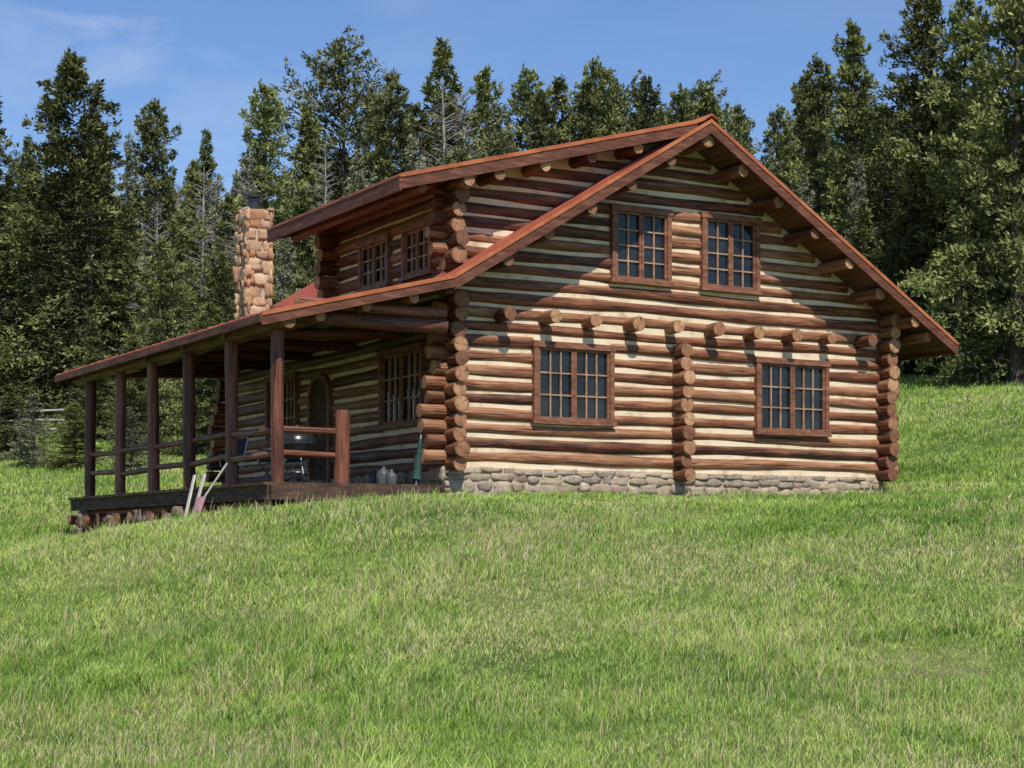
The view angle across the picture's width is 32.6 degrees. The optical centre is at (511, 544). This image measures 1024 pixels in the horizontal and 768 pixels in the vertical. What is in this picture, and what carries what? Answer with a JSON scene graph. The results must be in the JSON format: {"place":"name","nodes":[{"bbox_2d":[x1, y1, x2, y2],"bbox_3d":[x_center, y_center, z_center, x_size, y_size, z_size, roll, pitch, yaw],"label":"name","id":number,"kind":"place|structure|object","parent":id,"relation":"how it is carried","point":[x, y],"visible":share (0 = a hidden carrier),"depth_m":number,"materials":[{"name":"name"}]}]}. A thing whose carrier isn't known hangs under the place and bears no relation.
{"place":"outdoors","nodes":[
{"label":"outdoors","id":0,"kind":"place"},
{"bbox_2d":[0,0,1022,227],"label":"sky","id":1,"kind":"structure","parent":0,"point":[203,60],"materials":[{"name":"blue"}]},
{"bbox_2d":[0,323,1023,767],"bbox_3d":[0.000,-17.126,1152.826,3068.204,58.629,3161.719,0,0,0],"label":"ground","id":2,"kind":"structure","parent":0,"point":[466,673],"depth_m":17.94,"materials":[{"name":"green plant"}]},
{"bbox_2d":[0,392,48,460],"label":"fir tree","id":3,"kind":"object","parent":2,"relation":"on","point":[8,413],"visible":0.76,"depth_m":59.75,"materials":[{"name":"green plant"}]},
{"bbox_2d":[0,393,56,467],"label":"fir tree","id":4,"kind":"object","parent":2,"relation":"on","point":[33,455],"visible":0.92,"depth_m":56.87,"materials":[{"name":"green plant"}]},
{"bbox_2d":[0,96,65,398],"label":"fir tree","id":5,"kind":"object","parent":2,"relation":"on","point":[8,291],"visible":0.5,"depth_m":72.58,"materials":[{"name":"green plant"}]},
{"bbox_2d":[1,408,83,435],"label":"rail fence","id":6,"kind":"object","parent":2,"relation":"on","point":[49,410],"visible":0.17,"depth_m":64.41,"materials":[{"name":"grey wood"}]},
{"bbox_2d":[43,403,106,470],"bbox_3d":[-13.961,-3.406,56.169,2.122,2.327,2.564,0,-1,-11],"label":"fir tree","id":7,"kind":"object","parent":2,"relation":"on","point":[73,441],"visible":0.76,"depth_m":55.81,"materials":[{"name":"green plant"}]},
{"bbox_2d":[0,45,183,434],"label":"fir tree","id":8,"kind":"object","parent":2,"relation":"on","point":[85,267],"visible":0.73,"depth_m":69.99,"materials":[{"name":"green plant"}]},
{"bbox_2d":[55,320,138,441],"bbox_3d":[-15.101,-5.764,64.117,3.453,4.953,2.216,0,0,-31],"label":"fir tree","id":9,"kind":"object","parent":2,"relation":"on","point":[93,339],"visible":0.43,"depth_m":63.81,"materials":[{"name":"green plant"}]},
{"bbox_2d":[72,229,148,420],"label":"fir tree","id":10,"kind":"object","parent":2,"relation":"on","point":[116,323],"visible":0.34,"depth_m":69.75,"materials":[{"name":"green plant"}]},
{"bbox_2d":[96,407,169,469],"bbox_3d":[-11.907,-3.289,55.015,2.313,2.120,1.844,-1,1,-7],"label":"fir tree","id":11,"kind":"object","parent":2,"relation":"on","point":[130,462],"visible":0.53,"depth_m":54.92,"materials":[{"name":"green plant"}]},
{"bbox_2d":[102,335,178,455],"bbox_3d":[-12.820,-4.992,59.839,2.680,4.490,2.218,-1,1,17],"label":"fir tree","id":12,"kind":"object","parent":2,"relation":"on","point":[131,382],"visible":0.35,"depth_m":59.74,"materials":[{"name":"green plant"}]},
{"bbox_2d":[106,202,179,390],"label":"dead tree","id":13,"kind":"object","parent":2,"relation":"on","point":[156,224],"visible":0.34,"depth_m":66.00,"materials":[{"name":"plant"}]},
{"bbox_2d":[102,96,211,399],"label":"fir tree","id":14,"kind":"object","parent":2,"relation":"on","point":[149,132],"visible":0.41,"depth_m":76.57,"materials":[{"name":"green plant"}]},
{"bbox_2d":[99,235,221,439],"bbox_3d":[-12.992,-7.398,64.971,4.715,8.283,3.536,0,0,-18],"label":"fir tree","id":15,"kind":"object","parent":2,"relation":"on","point":[154,309],"visible":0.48,"depth_m":64.77,"materials":[{"name":"green plant"}]},
{"bbox_2d":[146,300,227,457],"bbox_3d":[-10.138,-5.339,59.062,4.292,5.859,3.244,0,0,-39],"label":"fir tree","id":16,"kind":"object","parent":2,"relation":"on","point":[203,417],"visible":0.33,"depth_m":58.78,"materials":[{"name":"green plant"}]},
{"bbox_2d":[184,475,195,514],"bbox_3d":[-5.101,-0.747,27.683,0.063,0.755,0.815,0,0,2],"label":"leaning plank","id":17,"kind":"object","parent":2,"relation":"on","point":[190,492],"visible":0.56,"depth_m":27.71,"materials":[{"name":"beige wood"}]},
{"bbox_2d":[193,474,205,508],"bbox_3d":[-4.896,-0.758,27.328,0.069,0.733,0.713,0,0,8],"label":"leaning plank","id":18,"kind":"object","parent":2,"relation":"on","point":[201,485],"visible":0.56,"depth_m":27.44,"materials":[{"name":"beige wood"}]},
{"bbox_2d":[179,167,220,333],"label":"dead tree","id":19,"kind":"object","parent":2,"relation":"on","point":[204,242],"visible":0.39,"depth_m":82.10,"materials":[{"name":"grey wood"}]},
{"bbox_2d":[179,128,225,327],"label":"fir tree","id":20,"kind":"object","parent":2,"relation":"on","point":[205,151],"visible":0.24,"depth_m":94.47,"materials":[{"name":"green plant"}]},
{"bbox_2d":[171,251,236,433],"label":"fir tree","id":21,"kind":"object","parent":2,"relation":"on","point":[222,268],"visible":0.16,"depth_m":65.83,"materials":[{"name":"green plant"}]},
{"bbox_2d":[178,176,230,325],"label":"dead tree","id":22,"kind":"object","parent":2,"relation":"on","point":[216,195],"visible":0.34,"depth_m":80.21,"materials":[{"name":"grey wood"}]},
{"bbox_2d":[193,463,227,514],"bbox_3d":[-4.696,-0.829,26.774,0.642,0.859,0.291,0,0,20],"label":"snow shovel","id":23,"kind":"object","parent":2,"relation":"on","point":[199,502],"visible":0.94,"depth_m":26.78,"materials":[{"name":"pink wood"}]},
{"bbox_2d":[186,192,237,380],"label":"fir tree","id":24,"kind":"object","parent":2,"relation":"on","point":[230,205],"visible":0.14,"depth_m":77.92,"materials":[{"name":"green plant"}]},
{"bbox_2d":[184,150,261,332],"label":"fir tree","id":25,"kind":"object","parent":2,"relation":"on","point":[236,178],"visible":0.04,"depth_m":89.92,"materials":[{"name":"green plant"}]},
{"bbox_2d":[210,150,277,317],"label":"dead tree","id":26,"kind":"object","parent":2,"relation":"on","point":[248,189],"visible":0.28,"depth_m":75.78,"materials":[{"name":"grey wood"}]},
{"bbox_2d":[209,78,315,305],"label":"fir tree","id":27,"kind":"object","parent":2,"relation":"on","point":[266,113],"visible":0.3,"depth_m":85.78,"materials":[{"name":"green plant"}]},
{"bbox_2d":[272,237,299,304],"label":"fir tree","id":28,"kind":"object","parent":2,"relation":"on","point":[282,281],"visible":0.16,"depth_m":68.00,"materials":[{"name":"green plant"}]},
{"bbox_2d":[274,186,317,297],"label":"fir tree","id":29,"kind":"object","parent":2,"relation":"on","point":[308,258],"visible":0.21,"depth_m":73.69,"materials":[{"name":"green plant"}]},
{"bbox_2d":[270,103,333,298],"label":"fir tree","id":30,"kind":"object","parent":2,"relation":"on","point":[305,149],"visible":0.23,"depth_m":91.92,"materials":[{"name":"green plant"}]},
{"bbox_2d":[302,144,340,284],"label":"dead tree","id":31,"kind":"object","parent":2,"relation":"on","point":[324,186],"visible":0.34,"depth_m":77.73,"materials":[{"name":"grey wood"}]},
{"bbox_2d":[267,25,395,243],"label":"pine tree","id":32,"kind":"object","parent":2,"relation":"on","point":[339,55],"visible":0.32,"depth_m":95.07,"materials":[{"name":"green plant"}]},
{"bbox_2d":[313,192,351,262],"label":"fir tree","id":33,"kind":"object","parent":2,"relation":"on","point":[315,251],"depth_m":67.70,"materials":[{"name":"green plant"}]},
{"bbox_2d":[346,149,377,194],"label":"fir tree","id":34,"kind":"object","parent":2,"relation":"on","point":[358,184],"visible":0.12,"depth_m":82.02,"materials":[{"name":"green plant"}]},
{"bbox_2d":[345,95,396,185],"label":"fir tree","id":35,"kind":"object","parent":2,"relation":"on","point":[354,129],"visible":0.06,"depth_m":97.07,"materials":[{"name":"green plant"}]},
{"bbox_2d":[344,67,424,191],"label":"fir tree","id":36,"kind":"object","parent":2,"relation":"on","point":[390,98],"visible":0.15,"depth_m":91.29,"materials":[{"name":"green plant"}]},
{"bbox_2d":[391,101,438,175],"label":"fir tree","id":37,"kind":"object","parent":2,"relation":"on","point":[417,129],"visible":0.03,"depth_m":93.99,"materials":[{"name":"green plant"}]},
{"bbox_2d":[414,37,471,164],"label":"fir tree","id":38,"kind":"object","parent":2,"relation":"on","point":[443,54],"visible":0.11,"depth_m":99.79,"materials":[{"name":"green plant"}]},
{"bbox_2d":[415,78,472,167],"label":"dead tree","id":39,"kind":"object","parent":2,"relation":"on","point":[443,105],"visible":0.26,"depth_m":87.72,"materials":[{"name":"grey wood"}]},
{"bbox_2d":[429,92,472,166],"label":"fir tree","id":40,"kind":"object","parent":2,"relation":"on","point":[450,109],"visible":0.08,"depth_m":97.49,"materials":[{"name":"green plant"}]},
{"bbox_2d":[434,87,480,165],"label":"dead tree","id":41,"kind":"object","parent":2,"relation":"on","point":[462,121],"visible":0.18,"depth_m":90.78,"materials":[{"name":"grey wood"}]},
{"bbox_2d":[437,135,480,164],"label":"pine tree","id":42,"kind":"object","parent":2,"relation":"on","point":[461,157],"visible":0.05,"depth_m":84.57,"materials":[{"name":"green plant"}]},
{"bbox_2d":[449,64,508,163],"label":"fir tree","id":43,"kind":"object","parent":2,"relation":"on","point":[483,88],"visible":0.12,"depth_m":95.58,"materials":[{"name":"green plant"}]},
{"bbox_2d":[486,99,518,156],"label":"fir tree","id":44,"kind":"object","parent":2,"relation":"on","point":[494,118],"visible":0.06,"depth_m":91.67,"materials":[{"name":"green plant"}]},
{"bbox_2d":[55,113,958,535],"bbox_3d":[-0.611,-3.573,33.768,13.700,7.746,11.629,0,0,-30],"label":"log cabin","id":45,"kind":"object","parent":2,"relation":"on","point":[707,303],"visible":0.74,"depth_m":29.73,"materials":[{"name":"wood"}]},
{"bbox_2d":[206,437,248,484],"bbox_3d":[-4.903,-1.390,30.157,0.572,0.960,0.540,0,0,-34],"label":"folding chair","id":46,"kind":"object","parent":45,"relation":"on","point":[242,445],"visible":0.34,"depth_m":30.16,"materials":[{"name":"metal"}]},
{"bbox_2d":[257,449,296,481],"bbox_3d":[-3.715,-1.389,28.090,0.538,0.957,0.576,0,0,39],"label":"folding chair","id":47,"kind":"object","parent":45,"relation":"on","point":[259,461],"visible":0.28,"depth_m":28.02,"materials":[{"name":"metal"}]},
{"bbox_2d":[284,425,315,481],"bbox_3d":[-3.318,-1.381,26.761,0.659,0.907,0.598,0,0,11],"label":"kettle grill","id":48,"kind":"object","parent":45,"relation":"on","point":[300,441],"visible":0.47,"depth_m":26.53,"materials":[{"name":"black metal"}]},
{"bbox_2d":[368,470,376,483],"bbox_3d":[-2.268,-1.085,28.787,0.196,0.310,0.196,0,0,-30],"label":"water jug","id":49,"kind":"object","parent":45,"relation":"on","point":[372,478],"visible":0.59,"depth_m":28.71,"materials":[{"name":"plastic"}]},
{"bbox_2d":[376,465,388,483],"bbox_3d":[-2.093,-1.113,28.484,0.230,0.365,0.230,0,0,-30],"label":"water jug","id":50,"kind":"object","parent":45,"relation":"on","point":[382,472],"visible":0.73,"depth_m":28.39,"materials":[{"name":"plastic"}]},
{"bbox_2d":[386,469,396,483],"bbox_3d":[-1.943,-1.076,28.224,0.184,0.292,0.184,0,0,-30],"label":"water jug","id":51,"kind":"object","parent":45,"relation":"on","point":[391,476],"visible":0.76,"depth_m":28.15,"materials":[{"name":"plastic"}]},
{"bbox_2d":[412,435,421,484],"bbox_3d":[-1.470,-1.324,27.233,0.141,0.802,0.268,0,0,5],"label":"folded umbrella","id":52,"kind":"object","parent":45,"relation":"on","point":[416,477],"visible":1,"depth_m":27.19,"materials":[{"name":"green fabric"}]},
{"bbox_2d":[263,203,831,482],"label":"window frames","id":53,"kind":"structure","parent":45,"relation":"in","point":[415,228],"depth_m":29.80,"materials":[{"name":"brown wood"}]},
{"bbox_2d":[284,214,820,429],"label":"window panes","id":54,"kind":"structure","parent":45,"relation":"in","point":[622,218],"depth_m":29.73,"materials":[{"name":"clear glass"}]},
{"bbox_2d":[0,77,1023,397],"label":"distant forest","id":55,"kind":"object","parent":2,"relation":"on","point":[704,105],"visible":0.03,"depth_m":96.52,"materials":[{"name":"green plant"}]},
{"bbox_2d":[501,63,557,152],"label":"fir tree","id":56,"kind":"object","parent":2,"relation":"on","point":[520,108],"visible":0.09,"depth_m":93.39,"materials":[{"name":"green plant"}]},
{"bbox_2d":[523,89,563,149],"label":"fir tree","id":57,"kind":"object","parent":2,"relation":"on","point":[538,114],"visible":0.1,"depth_m":89.90,"materials":[{"name":"green plant"}]},
{"bbox_2d":[547,73,578,145],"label":"fir tree","id":58,"kind":"object","parent":2,"relation":"on","point":[560,86],"visible":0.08,"depth_m":97.35,"materials":[{"name":"green plant"}]},
{"bbox_2d":[564,77,607,142],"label":"fir tree","id":59,"kind":"object","parent":2,"relation":"on","point":[590,112],"visible":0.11,"depth_m":91.44,"materials":[{"name":"green plant"}]},
{"bbox_2d":[558,56,634,143],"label":"fir tree","id":60,"kind":"object","parent":2,"relation":"on","point":[605,77],"visible":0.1,"depth_m":94.68,"materials":[{"name":"green plant"}]},
{"bbox_2d":[570,67,668,132],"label":"pine tree","id":61,"kind":"object","parent":2,"relation":"on","point":[621,91],"visible":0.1,"depth_m":97.38,"materials":[{"name":"green plant"}]},
{"bbox_2d":[625,74,665,130],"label":"fir tree","id":62,"kind":"object","parent":2,"relation":"on","point":[641,102],"visible":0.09,"depth_m":93.47,"materials":[{"name":"green plant"}]},
{"bbox_2d":[655,90,699,125],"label":"fir tree","id":63,"kind":"object","parent":2,"relation":"on","point":[679,115],"visible":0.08,"depth_m":90.69,"materials":[{"name":"green plant"}]},
{"bbox_2d":[638,69,753,144],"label":"pine tree","id":64,"kind":"object","parent":2,"relation":"on","point":[696,92],"visible":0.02,"depth_m":95.32,"materials":[{"name":"green plant"}]},
{"bbox_2d":[726,113,756,154],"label":"fir tree","id":65,"kind":"object","parent":2,"relation":"on","point":[740,117],"visible":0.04,"depth_m":104.15,"materials":[{"name":"green plant"}]},
{"bbox_2d":[753,103,821,212],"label":"fir tree","id":66,"kind":"object","parent":2,"relation":"on","point":[784,136],"visible":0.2,"depth_m":85.54,"materials":[{"name":"green plant"}]},
{"bbox_2d":[765,76,836,213],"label":"fir tree","id":67,"kind":"object","parent":2,"relation":"on","point":[799,102],"visible":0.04,"depth_m":90.00,"materials":[{"name":"green plant"}]},
{"bbox_2d":[797,173,815,208],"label":"fir tree","id":68,"kind":"object","parent":2,"relation":"on","point":[801,185],"visible":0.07,"depth_m":72.09,"materials":[{"name":"green plant"}]},
{"bbox_2d":[779,51,859,234],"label":"fir tree","id":69,"kind":"object","parent":2,"relation":"on","point":[818,98],"visible":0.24,"depth_m":75.48,"materials":[{"name":"green plant"}]},
{"bbox_2d":[841,158,880,266],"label":"fir tree","id":70,"kind":"object","parent":2,"relation":"on","point":[859,195],"visible":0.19,"depth_m":67.07,"materials":[{"name":"green plant"}]},
{"bbox_2d":[783,17,956,323],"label":"fir tree","id":71,"kind":"object","parent":2,"relation":"on","point":[852,121],"visible":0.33,"depth_m":71.58,"materials":[{"name":"green plant"}]},
{"bbox_2d":[847,201,904,377],"bbox_3d":[12.830,-8.848,64.233,4.072,7.432,3.942,-1,1,-42],"label":"fir tree","id":72,"kind":"object","parent":2,"relation":"on","point":[864,230],"visible":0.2,"depth_m":63.73,"materials":[{"name":"green plant"}]},
{"bbox_2d":[823,0,999,375],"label":"fir tree","id":73,"kind":"object","parent":2,"relation":"on","point":[923,58],"visible":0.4,"depth_m":67.81,"materials":[{"name":"green plant"}]},
{"bbox_2d":[880,146,967,376],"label":"fir tree","id":74,"kind":"object","parent":2,"relation":"on","point":[903,249],"visible":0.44,"depth_m":65.73,"materials":[{"name":"green plant"}]},
{"bbox_2d":[890,0,1012,376],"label":"fir tree","id":75,"kind":"object","parent":2,"relation":"on","point":[963,47],"visible":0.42,"depth_m":65.40,"materials":[{"name":"green plant"}]},
{"bbox_2d":[893,0,1023,388],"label":"fir tree","id":76,"kind":"object","parent":2,"relation":"on","point":[1009,225],"visible":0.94,"depth_m":58.23,"materials":[{"name":"green plant"}]},
{"bbox_2d":[968,105,1023,370],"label":"fir tree","id":77,"kind":"object","parent":2,"relation":"on","point":[1004,344],"visible":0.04,"depth_m":63.90,"materials":[{"name":"green plant"}]},
{"bbox_2d":[983,146,1023,383],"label":"fir tree","id":78,"kind":"object","parent":2,"relation":"on","point":[1008,366],"visible":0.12,"depth_m":60.45,"materials":[{"name":"green plant"}]}
]}

